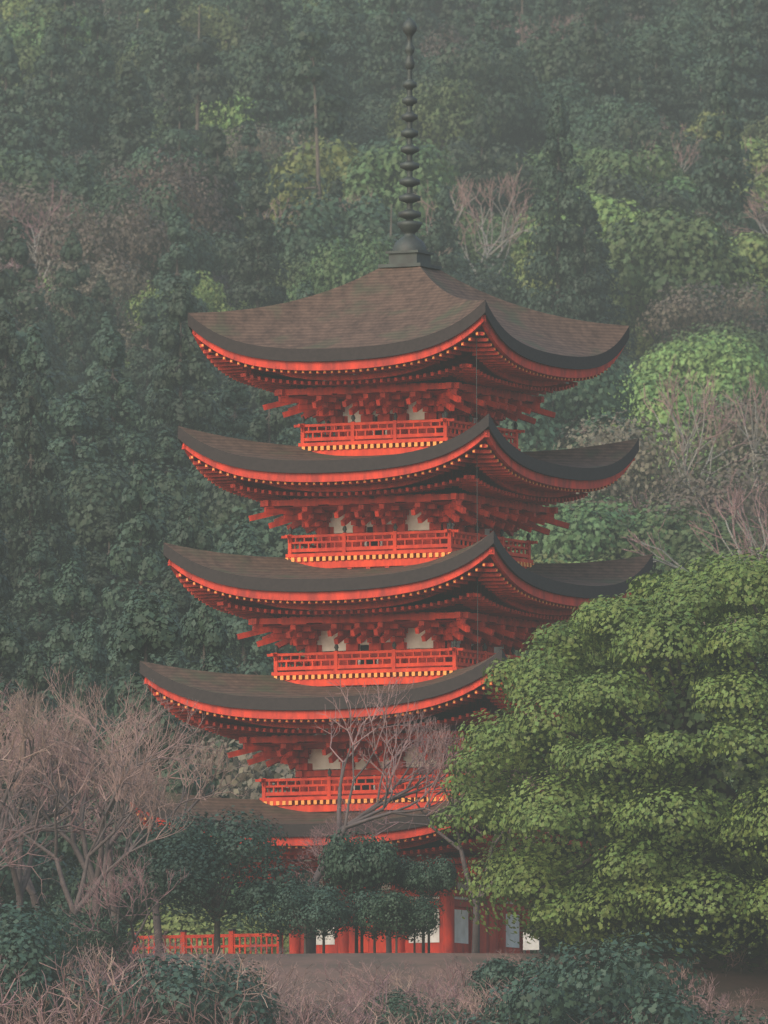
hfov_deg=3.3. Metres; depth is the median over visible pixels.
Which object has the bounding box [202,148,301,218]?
oak
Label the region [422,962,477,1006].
twig bush
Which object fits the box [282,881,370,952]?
shrub
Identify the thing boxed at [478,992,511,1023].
camellia
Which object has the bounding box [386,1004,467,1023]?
twig bush
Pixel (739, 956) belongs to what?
twig bush
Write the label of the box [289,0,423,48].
dark oak
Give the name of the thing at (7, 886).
camellia
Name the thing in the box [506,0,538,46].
pine
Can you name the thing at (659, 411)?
light oak
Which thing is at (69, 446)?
dark cedar
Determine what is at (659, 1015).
camellia
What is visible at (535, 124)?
dark oak
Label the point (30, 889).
cherry
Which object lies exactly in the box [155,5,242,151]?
tree
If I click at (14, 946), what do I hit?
camellia
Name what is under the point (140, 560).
dark cedar
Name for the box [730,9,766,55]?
dark oak
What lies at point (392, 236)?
pine
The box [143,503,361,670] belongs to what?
dark oak
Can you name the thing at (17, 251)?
dark cedar
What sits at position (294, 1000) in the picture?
twig bush
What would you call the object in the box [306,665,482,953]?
cherry
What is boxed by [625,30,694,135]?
dark cedar
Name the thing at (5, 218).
bare tree
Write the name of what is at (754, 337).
oak
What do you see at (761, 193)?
light oak
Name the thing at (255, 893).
tree
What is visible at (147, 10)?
light oak
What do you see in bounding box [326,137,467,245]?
oak
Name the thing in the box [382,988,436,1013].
shrub
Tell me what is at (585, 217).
dark cedar
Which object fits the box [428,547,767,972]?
camphor tree
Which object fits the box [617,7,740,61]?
dark oak
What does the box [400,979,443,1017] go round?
twig bush
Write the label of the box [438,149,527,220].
oak
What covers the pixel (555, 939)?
dark oak
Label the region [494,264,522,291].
oak
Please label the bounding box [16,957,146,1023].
twig bush
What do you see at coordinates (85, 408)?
dark oak
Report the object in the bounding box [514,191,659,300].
light oak
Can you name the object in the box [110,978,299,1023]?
twig bush
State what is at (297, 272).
oak
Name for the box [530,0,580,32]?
dark cedar
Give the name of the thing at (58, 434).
dark cedar
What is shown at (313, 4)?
oak
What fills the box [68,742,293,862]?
dark oak
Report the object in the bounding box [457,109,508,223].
dark cedar
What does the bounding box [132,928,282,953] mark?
precinct fence
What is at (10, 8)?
light oak
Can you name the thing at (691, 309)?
tree
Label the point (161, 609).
dark cedar
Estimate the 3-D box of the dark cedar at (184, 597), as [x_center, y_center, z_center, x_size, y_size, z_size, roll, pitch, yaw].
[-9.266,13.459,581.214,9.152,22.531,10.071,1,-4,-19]
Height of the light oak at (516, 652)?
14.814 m
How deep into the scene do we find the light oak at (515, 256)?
1055.29 m
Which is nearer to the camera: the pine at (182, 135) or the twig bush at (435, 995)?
the twig bush at (435, 995)
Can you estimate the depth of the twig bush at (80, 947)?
356.95 m
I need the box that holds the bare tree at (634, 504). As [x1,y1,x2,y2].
[610,487,677,537]
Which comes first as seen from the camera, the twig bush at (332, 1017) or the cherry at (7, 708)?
the twig bush at (332, 1017)
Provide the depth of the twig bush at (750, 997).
357.31 m
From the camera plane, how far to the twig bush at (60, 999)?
351.51 m
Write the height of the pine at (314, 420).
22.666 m
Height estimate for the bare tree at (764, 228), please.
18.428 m
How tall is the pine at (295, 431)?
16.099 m
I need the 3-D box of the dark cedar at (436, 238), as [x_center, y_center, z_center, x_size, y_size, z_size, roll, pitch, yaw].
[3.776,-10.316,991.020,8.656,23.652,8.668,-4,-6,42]
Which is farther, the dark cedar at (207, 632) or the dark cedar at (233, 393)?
the dark cedar at (233, 393)
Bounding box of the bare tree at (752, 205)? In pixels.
[733,187,767,233]
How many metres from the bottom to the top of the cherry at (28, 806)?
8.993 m
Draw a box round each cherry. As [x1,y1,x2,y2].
[0,658,225,944]
[0,672,31,795]
[0,677,232,925]
[0,680,77,920]
[0,684,125,848]
[0,687,118,922]
[0,701,133,850]
[0,705,43,937]
[0,709,193,963]
[0,802,62,903]
[57,843,187,979]
[77,706,249,953]
[288,795,395,952]
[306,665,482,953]
[356,709,554,952]
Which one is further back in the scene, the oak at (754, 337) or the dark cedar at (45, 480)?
the oak at (754, 337)
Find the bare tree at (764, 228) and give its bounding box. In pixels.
[728,190,767,234]
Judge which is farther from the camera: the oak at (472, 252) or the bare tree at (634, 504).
the oak at (472, 252)
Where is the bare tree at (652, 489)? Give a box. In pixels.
[613,462,699,514]
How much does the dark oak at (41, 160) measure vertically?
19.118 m
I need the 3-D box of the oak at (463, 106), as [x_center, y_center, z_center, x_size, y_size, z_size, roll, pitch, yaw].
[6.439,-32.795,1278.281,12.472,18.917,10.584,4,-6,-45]
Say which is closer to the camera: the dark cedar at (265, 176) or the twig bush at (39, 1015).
the twig bush at (39, 1015)
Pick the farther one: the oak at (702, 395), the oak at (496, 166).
the oak at (496, 166)
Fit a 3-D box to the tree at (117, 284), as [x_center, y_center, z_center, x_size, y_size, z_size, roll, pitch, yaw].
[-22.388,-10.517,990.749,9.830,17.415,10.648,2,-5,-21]
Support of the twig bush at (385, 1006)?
on the terrain
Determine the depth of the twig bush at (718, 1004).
355.56 m
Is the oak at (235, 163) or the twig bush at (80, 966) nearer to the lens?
the twig bush at (80, 966)
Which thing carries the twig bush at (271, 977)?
on the terrain
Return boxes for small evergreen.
[316,829,394,952]
[319,837,402,952]
[393,854,455,952]
[399,859,458,952]
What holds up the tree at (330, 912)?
on the terrain
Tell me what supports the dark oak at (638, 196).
on the terrain
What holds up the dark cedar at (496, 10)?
on the terrain
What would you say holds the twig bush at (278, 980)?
on the terrain
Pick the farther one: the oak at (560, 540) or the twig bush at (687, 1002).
the oak at (560, 540)
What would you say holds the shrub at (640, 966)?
on the terrain
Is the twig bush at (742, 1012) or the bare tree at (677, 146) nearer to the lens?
the twig bush at (742, 1012)
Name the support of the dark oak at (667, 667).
on the terrain
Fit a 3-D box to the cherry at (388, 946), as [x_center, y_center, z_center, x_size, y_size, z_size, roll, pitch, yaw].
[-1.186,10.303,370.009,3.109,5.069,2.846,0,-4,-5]
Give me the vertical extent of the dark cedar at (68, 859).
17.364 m
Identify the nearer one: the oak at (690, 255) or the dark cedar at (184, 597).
the dark cedar at (184, 597)
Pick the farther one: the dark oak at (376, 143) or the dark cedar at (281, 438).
the dark oak at (376, 143)
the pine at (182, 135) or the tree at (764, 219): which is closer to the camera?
the tree at (764, 219)
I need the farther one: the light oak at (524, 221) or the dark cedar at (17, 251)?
the light oak at (524, 221)
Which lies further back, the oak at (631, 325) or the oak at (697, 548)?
the oak at (631, 325)
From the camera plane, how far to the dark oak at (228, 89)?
1289.99 m
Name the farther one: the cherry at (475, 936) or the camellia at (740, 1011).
the cherry at (475, 936)
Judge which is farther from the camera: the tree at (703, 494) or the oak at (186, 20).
the oak at (186, 20)
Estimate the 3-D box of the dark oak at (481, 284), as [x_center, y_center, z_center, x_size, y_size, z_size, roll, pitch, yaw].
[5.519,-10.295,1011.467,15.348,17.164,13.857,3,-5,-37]
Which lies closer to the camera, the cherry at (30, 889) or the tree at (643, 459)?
the cherry at (30, 889)
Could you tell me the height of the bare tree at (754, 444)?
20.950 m
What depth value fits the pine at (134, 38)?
1344.29 m
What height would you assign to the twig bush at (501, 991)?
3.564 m
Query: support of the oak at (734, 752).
on the terrain
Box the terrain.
[6,0,767,1023]
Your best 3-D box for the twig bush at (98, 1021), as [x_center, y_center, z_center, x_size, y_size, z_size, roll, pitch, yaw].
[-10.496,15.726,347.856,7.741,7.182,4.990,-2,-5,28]
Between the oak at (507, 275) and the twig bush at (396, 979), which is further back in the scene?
the oak at (507, 275)
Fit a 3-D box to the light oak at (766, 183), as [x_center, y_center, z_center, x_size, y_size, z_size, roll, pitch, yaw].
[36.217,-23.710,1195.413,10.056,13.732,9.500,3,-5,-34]
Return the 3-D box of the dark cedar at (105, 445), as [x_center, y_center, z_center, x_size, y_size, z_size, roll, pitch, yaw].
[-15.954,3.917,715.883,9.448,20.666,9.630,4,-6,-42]
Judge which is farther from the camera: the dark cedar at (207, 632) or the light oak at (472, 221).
the light oak at (472, 221)
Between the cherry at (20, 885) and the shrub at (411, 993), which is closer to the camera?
the shrub at (411, 993)
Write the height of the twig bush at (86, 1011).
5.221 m
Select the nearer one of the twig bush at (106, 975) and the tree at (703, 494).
the twig bush at (106, 975)
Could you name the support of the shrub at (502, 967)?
on the terrain
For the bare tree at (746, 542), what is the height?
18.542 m
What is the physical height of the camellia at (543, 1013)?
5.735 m
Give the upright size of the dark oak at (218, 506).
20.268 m
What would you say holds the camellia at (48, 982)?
on the terrain
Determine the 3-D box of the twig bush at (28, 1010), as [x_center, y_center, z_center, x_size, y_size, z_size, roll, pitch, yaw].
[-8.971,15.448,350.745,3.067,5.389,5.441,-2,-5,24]
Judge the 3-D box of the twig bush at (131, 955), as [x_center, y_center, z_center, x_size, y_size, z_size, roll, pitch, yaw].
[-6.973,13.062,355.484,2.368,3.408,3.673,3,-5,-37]
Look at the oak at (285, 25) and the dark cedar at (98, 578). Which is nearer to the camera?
the dark cedar at (98, 578)
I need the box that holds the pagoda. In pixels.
[126,17,667,953]
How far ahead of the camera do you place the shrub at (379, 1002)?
354.61 m
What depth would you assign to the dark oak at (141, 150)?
1167.97 m
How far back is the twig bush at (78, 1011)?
349.27 m
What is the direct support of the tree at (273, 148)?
on the terrain
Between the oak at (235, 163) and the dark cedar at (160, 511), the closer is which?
the dark cedar at (160, 511)
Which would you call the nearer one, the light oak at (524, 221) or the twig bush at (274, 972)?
the twig bush at (274, 972)
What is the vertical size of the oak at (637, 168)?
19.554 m
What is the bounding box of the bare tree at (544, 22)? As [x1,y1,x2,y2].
[472,7,623,47]
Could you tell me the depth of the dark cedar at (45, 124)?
1229.75 m
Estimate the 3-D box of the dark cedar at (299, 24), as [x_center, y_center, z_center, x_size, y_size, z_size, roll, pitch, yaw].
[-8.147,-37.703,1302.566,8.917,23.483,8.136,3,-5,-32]
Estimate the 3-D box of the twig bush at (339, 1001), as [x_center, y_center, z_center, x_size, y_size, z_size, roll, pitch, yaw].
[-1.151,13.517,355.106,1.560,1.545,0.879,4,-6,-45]
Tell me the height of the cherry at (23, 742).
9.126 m
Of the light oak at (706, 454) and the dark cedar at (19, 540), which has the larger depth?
the light oak at (706, 454)
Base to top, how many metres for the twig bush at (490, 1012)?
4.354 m
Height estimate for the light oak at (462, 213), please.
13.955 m
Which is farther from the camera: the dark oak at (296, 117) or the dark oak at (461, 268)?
the dark oak at (296, 117)
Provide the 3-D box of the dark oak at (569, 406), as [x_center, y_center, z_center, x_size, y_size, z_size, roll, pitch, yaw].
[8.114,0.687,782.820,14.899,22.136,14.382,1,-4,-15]
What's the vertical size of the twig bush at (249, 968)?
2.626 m
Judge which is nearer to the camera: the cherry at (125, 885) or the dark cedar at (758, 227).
the cherry at (125, 885)
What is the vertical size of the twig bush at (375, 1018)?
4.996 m
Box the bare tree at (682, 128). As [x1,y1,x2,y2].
[629,115,706,140]
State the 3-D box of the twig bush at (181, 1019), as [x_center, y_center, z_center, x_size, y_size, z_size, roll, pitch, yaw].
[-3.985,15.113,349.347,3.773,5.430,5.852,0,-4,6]
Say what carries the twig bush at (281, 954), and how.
on the terrain
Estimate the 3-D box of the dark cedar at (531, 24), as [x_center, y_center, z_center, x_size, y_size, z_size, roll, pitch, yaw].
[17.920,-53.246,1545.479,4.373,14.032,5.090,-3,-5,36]
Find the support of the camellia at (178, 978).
on the terrain
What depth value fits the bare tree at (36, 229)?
1068.06 m
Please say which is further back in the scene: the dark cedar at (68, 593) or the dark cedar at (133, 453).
the dark cedar at (133, 453)
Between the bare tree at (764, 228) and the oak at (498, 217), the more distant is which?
the oak at (498, 217)
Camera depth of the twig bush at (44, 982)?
351.89 m
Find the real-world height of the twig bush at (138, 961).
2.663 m
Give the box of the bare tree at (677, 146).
[624,128,767,182]
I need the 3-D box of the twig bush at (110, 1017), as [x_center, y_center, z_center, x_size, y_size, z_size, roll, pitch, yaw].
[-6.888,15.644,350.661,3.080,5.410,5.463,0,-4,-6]
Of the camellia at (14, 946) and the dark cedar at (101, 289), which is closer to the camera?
the camellia at (14, 946)
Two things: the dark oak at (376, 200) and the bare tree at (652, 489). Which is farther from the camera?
the dark oak at (376, 200)
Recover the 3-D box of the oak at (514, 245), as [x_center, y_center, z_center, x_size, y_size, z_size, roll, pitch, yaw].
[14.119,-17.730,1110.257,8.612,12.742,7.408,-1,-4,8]
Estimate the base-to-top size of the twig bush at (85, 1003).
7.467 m
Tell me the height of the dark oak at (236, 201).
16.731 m
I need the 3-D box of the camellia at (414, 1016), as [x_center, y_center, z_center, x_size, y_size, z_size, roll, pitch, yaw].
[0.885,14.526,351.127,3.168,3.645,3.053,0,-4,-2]
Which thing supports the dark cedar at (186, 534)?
on the terrain
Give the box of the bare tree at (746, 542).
[689,493,767,566]
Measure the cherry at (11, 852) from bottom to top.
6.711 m
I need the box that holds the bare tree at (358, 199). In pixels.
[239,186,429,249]
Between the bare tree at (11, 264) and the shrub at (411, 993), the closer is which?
the shrub at (411, 993)
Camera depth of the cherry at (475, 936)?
370.23 m
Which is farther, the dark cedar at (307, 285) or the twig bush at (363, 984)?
the dark cedar at (307, 285)
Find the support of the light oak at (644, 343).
on the terrain
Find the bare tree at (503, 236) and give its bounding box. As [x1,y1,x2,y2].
[413,164,546,275]
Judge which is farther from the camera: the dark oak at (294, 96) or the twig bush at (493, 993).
the dark oak at (294, 96)
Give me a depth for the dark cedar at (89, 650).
531.46 m
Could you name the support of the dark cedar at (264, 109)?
on the terrain
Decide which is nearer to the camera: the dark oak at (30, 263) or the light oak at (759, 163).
the dark oak at (30, 263)
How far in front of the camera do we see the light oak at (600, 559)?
663.57 m
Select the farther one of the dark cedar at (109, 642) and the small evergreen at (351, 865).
the dark cedar at (109, 642)
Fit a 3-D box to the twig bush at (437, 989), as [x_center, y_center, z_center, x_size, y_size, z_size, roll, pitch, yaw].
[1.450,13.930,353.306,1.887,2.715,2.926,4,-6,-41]
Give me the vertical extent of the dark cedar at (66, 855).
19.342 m
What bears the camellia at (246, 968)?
on the terrain
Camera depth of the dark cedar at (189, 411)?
747.80 m
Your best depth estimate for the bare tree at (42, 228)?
1056.58 m
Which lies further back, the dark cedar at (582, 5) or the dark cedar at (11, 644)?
the dark cedar at (582, 5)
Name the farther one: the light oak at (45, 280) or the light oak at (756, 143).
the light oak at (756, 143)
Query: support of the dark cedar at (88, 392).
on the terrain
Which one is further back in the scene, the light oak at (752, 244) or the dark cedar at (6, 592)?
the light oak at (752, 244)
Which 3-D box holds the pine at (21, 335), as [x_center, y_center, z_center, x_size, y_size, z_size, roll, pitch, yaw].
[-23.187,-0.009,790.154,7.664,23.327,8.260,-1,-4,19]
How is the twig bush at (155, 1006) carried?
on the terrain
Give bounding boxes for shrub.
[1,911,90,956]
[118,955,171,991]
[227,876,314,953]
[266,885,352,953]
[278,1005,345,1023]
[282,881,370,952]
[341,889,409,952]
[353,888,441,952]
[362,992,426,1023]
[377,894,444,952]
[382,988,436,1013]
[463,953,559,1013]
[482,958,609,1012]
[597,955,663,984]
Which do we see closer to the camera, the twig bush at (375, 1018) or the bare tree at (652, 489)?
the twig bush at (375, 1018)
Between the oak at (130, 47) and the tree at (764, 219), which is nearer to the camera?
the tree at (764, 219)
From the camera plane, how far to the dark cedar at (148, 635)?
425.58 m
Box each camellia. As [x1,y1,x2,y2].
[0,799,78,920]
[0,898,130,1023]
[0,958,92,1022]
[14,968,76,1022]
[58,913,141,988]
[92,950,285,1023]
[122,805,314,953]
[139,956,301,1023]
[365,993,470,1023]
[448,965,623,1023]
[469,998,535,1023]
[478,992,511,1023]
[485,929,743,1023]
[530,934,677,1017]
[613,1001,681,1023]
[662,1006,767,1023]
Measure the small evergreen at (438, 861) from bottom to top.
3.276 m
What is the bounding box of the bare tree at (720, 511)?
[622,468,767,569]
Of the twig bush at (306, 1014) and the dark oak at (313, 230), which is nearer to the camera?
the twig bush at (306, 1014)
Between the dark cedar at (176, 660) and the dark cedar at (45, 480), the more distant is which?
the dark cedar at (45, 480)
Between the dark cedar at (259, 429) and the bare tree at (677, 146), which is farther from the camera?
the bare tree at (677, 146)
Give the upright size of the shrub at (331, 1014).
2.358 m
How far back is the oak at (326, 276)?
996.95 m
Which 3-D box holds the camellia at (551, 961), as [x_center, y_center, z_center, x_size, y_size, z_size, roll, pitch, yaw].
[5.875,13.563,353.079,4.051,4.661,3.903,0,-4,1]
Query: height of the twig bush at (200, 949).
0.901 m
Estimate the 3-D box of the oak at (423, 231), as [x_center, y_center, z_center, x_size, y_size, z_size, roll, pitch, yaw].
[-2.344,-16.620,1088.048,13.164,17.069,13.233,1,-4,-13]
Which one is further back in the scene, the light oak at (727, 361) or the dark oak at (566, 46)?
the dark oak at (566, 46)
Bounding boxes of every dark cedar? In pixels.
[0,33,40,158]
[0,216,71,405]
[0,309,32,497]
[0,324,82,549]
[0,365,81,692]
[0,497,34,697]
[0,603,67,862]
[0,678,66,948]
[2,530,68,691]
[11,481,92,637]
[12,776,71,911]
[15,640,58,766]
[15,644,56,722]
[17,27,86,163]
[21,476,61,589]
[26,389,121,574]
[27,326,54,394]
[30,557,112,738]
[38,716,135,927]
[41,229,100,395]
[45,892,81,951]
[49,154,116,304]
[49,590,238,951]
[52,427,72,438]
[58,510,137,634]
[67,612,118,759]
[69,394,129,496]
[74,312,132,408]
[75,327,158,488]
[77,394,86,408]
[81,457,168,710]
[84,273,128,361]
[86,369,108,397]
[93,631,130,722]
[95,60,172,186]
[100,584,166,768]
[102,593,124,641]
[105,0,157,23]
[113,714,156,783]
[120,297,162,420]
[124,432,149,479]
[129,318,210,474]
[130,491,173,582]
[131,0,194,100]
[132,209,219,405]
[135,428,207,546]
[140,279,223,489]
[143,276,207,411]
[144,378,163,429]
[146,564,196,662]
[151,596,189,666]
[152,589,186,718]
[162,498,235,669]
[162,597,247,797]
[170,601,242,753]
[177,464,215,529]
[182,460,231,538]
[194,342,221,420]
[205,376,257,514]
[208,175,290,384]
[215,520,296,674]
[231,388,295,515]
[233,36,297,148]
[233,122,277,242]
[255,162,281,231]
[265,433,294,518]
[282,11,340,145]
[296,12,343,137]
[296,277,314,299]
[327,176,347,220]
[422,216,464,282]
[428,184,464,271]
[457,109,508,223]
[460,0,530,167]
[471,11,524,167]
[508,91,608,322]
[524,0,536,41]
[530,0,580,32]
[535,56,569,153]
[545,0,568,34]
[547,190,642,360]
[559,197,620,368]
[564,0,620,36]
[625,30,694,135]
[683,0,767,137]
[690,59,765,238]
[741,206,765,237]
[748,58,767,122]
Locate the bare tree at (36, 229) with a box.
[0,207,52,281]
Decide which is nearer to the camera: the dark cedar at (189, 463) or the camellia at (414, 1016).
the camellia at (414, 1016)
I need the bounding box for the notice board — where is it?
[520,929,539,952]
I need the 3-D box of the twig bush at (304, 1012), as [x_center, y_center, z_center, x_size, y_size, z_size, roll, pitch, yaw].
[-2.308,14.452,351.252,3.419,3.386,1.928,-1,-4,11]
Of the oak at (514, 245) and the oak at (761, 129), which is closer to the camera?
the oak at (514, 245)
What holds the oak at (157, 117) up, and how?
on the terrain
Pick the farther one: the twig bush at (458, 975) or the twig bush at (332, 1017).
the twig bush at (458, 975)
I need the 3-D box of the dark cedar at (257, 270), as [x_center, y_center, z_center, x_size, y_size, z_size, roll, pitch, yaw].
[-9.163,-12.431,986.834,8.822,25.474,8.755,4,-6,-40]
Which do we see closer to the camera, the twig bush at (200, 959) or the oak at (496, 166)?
the twig bush at (200, 959)
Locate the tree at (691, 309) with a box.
[635,278,767,358]
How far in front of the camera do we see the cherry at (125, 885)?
355.50 m
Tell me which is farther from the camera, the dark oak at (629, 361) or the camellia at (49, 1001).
the dark oak at (629, 361)
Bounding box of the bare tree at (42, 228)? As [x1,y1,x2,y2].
[0,178,75,289]
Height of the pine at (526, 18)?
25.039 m
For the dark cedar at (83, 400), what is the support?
on the terrain
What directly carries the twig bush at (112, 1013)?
on the terrain
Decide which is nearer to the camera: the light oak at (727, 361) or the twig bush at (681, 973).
the twig bush at (681, 973)
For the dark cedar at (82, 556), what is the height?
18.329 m
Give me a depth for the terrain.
360.05 m
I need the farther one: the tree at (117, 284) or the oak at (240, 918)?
the tree at (117, 284)
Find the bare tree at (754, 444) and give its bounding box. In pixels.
[575,356,767,514]
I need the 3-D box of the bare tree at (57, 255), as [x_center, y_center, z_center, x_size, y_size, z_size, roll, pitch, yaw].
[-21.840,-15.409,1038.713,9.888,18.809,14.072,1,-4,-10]
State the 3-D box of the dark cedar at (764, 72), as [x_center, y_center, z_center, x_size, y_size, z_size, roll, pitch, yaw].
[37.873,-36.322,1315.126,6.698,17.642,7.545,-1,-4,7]
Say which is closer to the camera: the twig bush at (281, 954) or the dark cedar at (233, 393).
the twig bush at (281, 954)
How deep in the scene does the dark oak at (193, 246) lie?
1011.72 m
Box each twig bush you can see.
[0,945,106,1023]
[0,946,191,1023]
[0,980,28,1007]
[0,983,116,1023]
[0,990,76,1023]
[0,990,104,1023]
[0,992,199,1023]
[0,994,35,1023]
[0,994,83,1023]
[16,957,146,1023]
[30,943,284,1023]
[33,986,170,1023]
[35,973,99,1023]
[43,928,100,971]
[51,936,107,1023]
[61,953,104,982]
[61,958,149,1023]
[63,954,134,1020]
[66,972,262,1023]
[67,984,171,1023]
[76,936,178,981]
[77,958,146,993]
[80,942,164,1019]
[84,952,163,981]
[84,1000,144,1023]
[96,929,190,964]
[105,989,268,1023]
[106,957,161,995]
[107,953,286,1023]
[109,946,154,983]
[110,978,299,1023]
[120,927,186,962]
[138,946,244,978]
[153,986,271,1023]
[161,1000,259,1023]
[192,944,210,963]
[201,959,298,1002]
[219,958,274,987]
[231,961,324,1005]
[232,988,360,1023]
[249,942,270,960]
[249,983,322,1022]
[250,964,285,994]
[256,968,298,994]
[262,993,344,1023]
[264,1011,327,1023]
[267,982,383,1023]
[273,1010,397,1023]
[276,947,291,965]
[276,998,351,1023]
[282,995,332,1023]
[313,958,366,999]
[313,969,364,1022]
[313,988,364,1014]
[318,1007,424,1023]
[333,1002,465,1023]
[334,969,476,1023]
[339,957,431,1001]
[350,971,404,1018]
[357,993,432,1022]
[364,966,407,999]
[383,968,418,997]
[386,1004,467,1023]
[388,980,490,1022]
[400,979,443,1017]
[402,985,480,1023]
[407,975,479,1017]
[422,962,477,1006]
[422,970,443,997]
[429,995,526,1022]
[439,963,497,1017]
[442,955,501,1011]
[451,975,540,1017]
[460,977,575,1023]
[468,989,551,1023]
[482,979,508,1016]
[487,947,522,959]
[509,952,540,967]
[566,1007,661,1023]
[601,978,715,1021]
[607,1005,657,1023]
[614,983,716,1022]
[660,958,708,998]
[666,972,727,1018]
[686,990,729,1023]
[690,999,767,1023]
[699,1010,764,1023]
[722,944,752,973]
[723,953,748,976]
[725,1000,763,1022]
[733,988,762,1007]
[738,988,765,1010]
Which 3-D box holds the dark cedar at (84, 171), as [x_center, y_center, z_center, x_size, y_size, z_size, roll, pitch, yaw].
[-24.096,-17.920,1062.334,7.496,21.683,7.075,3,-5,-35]
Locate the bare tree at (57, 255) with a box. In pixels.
[31,198,150,299]
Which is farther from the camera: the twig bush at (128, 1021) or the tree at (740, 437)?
the tree at (740, 437)
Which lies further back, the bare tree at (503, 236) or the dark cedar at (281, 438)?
the bare tree at (503, 236)
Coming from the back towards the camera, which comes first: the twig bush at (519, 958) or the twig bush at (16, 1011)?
the twig bush at (519, 958)
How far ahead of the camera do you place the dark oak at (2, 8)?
1553.89 m
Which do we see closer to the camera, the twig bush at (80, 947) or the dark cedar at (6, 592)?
the twig bush at (80, 947)
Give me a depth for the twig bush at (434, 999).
352.57 m
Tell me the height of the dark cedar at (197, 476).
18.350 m
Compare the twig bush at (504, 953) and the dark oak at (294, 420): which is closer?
the twig bush at (504, 953)
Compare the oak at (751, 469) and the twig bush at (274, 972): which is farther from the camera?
the oak at (751, 469)
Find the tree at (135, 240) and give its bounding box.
[21,191,175,302]
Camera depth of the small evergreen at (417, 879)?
366.18 m
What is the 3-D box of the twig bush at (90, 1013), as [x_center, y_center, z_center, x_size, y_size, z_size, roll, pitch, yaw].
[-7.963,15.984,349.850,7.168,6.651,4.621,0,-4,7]
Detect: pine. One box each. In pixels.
[0,330,36,396]
[119,0,186,59]
[148,122,203,212]
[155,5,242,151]
[254,28,349,214]
[278,427,306,444]
[311,417,334,441]
[367,204,403,263]
[499,0,543,157]
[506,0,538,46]
[588,89,630,136]
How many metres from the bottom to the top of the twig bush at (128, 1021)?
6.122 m
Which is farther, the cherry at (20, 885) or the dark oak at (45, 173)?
the dark oak at (45, 173)
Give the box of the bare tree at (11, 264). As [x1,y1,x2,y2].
[0,259,54,315]
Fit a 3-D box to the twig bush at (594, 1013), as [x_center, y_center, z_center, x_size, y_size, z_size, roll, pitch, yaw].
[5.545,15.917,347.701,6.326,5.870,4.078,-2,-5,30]
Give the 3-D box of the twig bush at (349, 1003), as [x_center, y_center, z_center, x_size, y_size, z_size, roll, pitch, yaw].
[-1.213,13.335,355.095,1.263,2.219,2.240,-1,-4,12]
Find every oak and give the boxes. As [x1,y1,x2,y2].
[0,0,7,18]
[0,0,38,31]
[0,0,111,44]
[0,12,113,84]
[0,31,44,94]
[0,144,85,258]
[0,151,61,210]
[2,246,40,281]
[2,270,48,312]
[4,2,121,68]
[8,151,75,177]
[19,293,140,364]
[24,457,231,595]
[31,225,64,281]
[38,266,56,290]
[44,397,140,442]
[65,176,222,304]
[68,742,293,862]
[69,358,144,408]
[73,104,172,149]
[96,144,210,198]
[101,44,189,107]
[114,287,158,331]
[123,867,287,949]
[125,5,182,29]
[125,899,288,953]
[126,37,214,82]
[126,268,235,363]
[137,236,250,293]
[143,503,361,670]
[145,2,250,54]
[150,96,241,147]
[152,185,249,235]
[156,400,333,464]
[171,230,291,304]
[192,2,234,47]
[193,478,358,549]
[195,91,271,150]
[201,0,303,37]
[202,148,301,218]
[213,36,358,140]
[218,73,304,117]
[218,373,366,416]
[233,113,353,169]
[235,100,345,148]
[237,20,293,50]
[253,255,344,306]
[261,134,401,229]
[261,190,420,270]
[272,143,349,215]
[278,228,394,302]
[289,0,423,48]
[294,193,422,249]
[294,433,334,445]
[296,208,434,247]
[299,0,398,15]
[315,136,456,198]
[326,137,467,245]
[340,108,434,155]
[351,142,468,207]
[387,72,501,155]
[413,39,541,152]
[434,201,471,221]
[437,136,542,217]
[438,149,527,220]
[444,251,528,303]
[450,267,540,311]
[452,219,516,277]
[454,217,513,267]
[478,212,526,250]
[492,75,615,167]
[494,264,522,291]
[496,358,644,472]
[503,493,702,583]
[504,442,623,538]
[506,198,555,245]
[506,224,609,298]
[509,137,614,212]
[509,233,526,270]
[512,15,650,108]
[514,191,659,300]
[514,620,581,657]
[518,0,575,30]
[518,550,570,655]
[519,211,547,240]
[530,773,755,953]
[532,770,599,952]
[550,169,695,360]
[556,367,627,430]
[558,558,696,623]
[560,94,669,153]
[567,499,767,582]
[570,370,747,504]
[574,108,703,183]
[576,142,694,362]
[599,203,756,349]
[601,639,731,729]
[605,218,741,317]
[607,351,643,381]
[608,276,661,336]
[615,131,735,187]
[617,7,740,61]
[624,320,679,362]
[627,329,767,415]
[629,493,738,538]
[632,319,767,382]
[632,446,767,505]
[640,175,706,217]
[645,417,767,489]
[646,169,696,186]
[654,285,767,347]
[663,387,738,428]
[665,110,699,132]
[675,108,755,152]
[683,377,766,416]
[698,180,767,216]
[700,564,766,660]
[711,711,767,789]
[714,231,767,323]
[724,452,767,517]
[726,136,767,163]
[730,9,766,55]
[733,147,767,190]
[740,111,767,143]
[745,143,767,176]
[756,177,767,202]
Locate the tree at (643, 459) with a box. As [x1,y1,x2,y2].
[542,408,725,539]
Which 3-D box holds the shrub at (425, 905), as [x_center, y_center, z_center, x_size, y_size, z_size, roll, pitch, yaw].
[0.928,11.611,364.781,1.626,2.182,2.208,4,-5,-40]
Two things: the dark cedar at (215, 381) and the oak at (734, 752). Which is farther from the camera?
the dark cedar at (215, 381)
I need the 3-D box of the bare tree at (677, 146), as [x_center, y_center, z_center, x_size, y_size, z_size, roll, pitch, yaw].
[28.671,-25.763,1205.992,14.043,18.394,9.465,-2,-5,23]

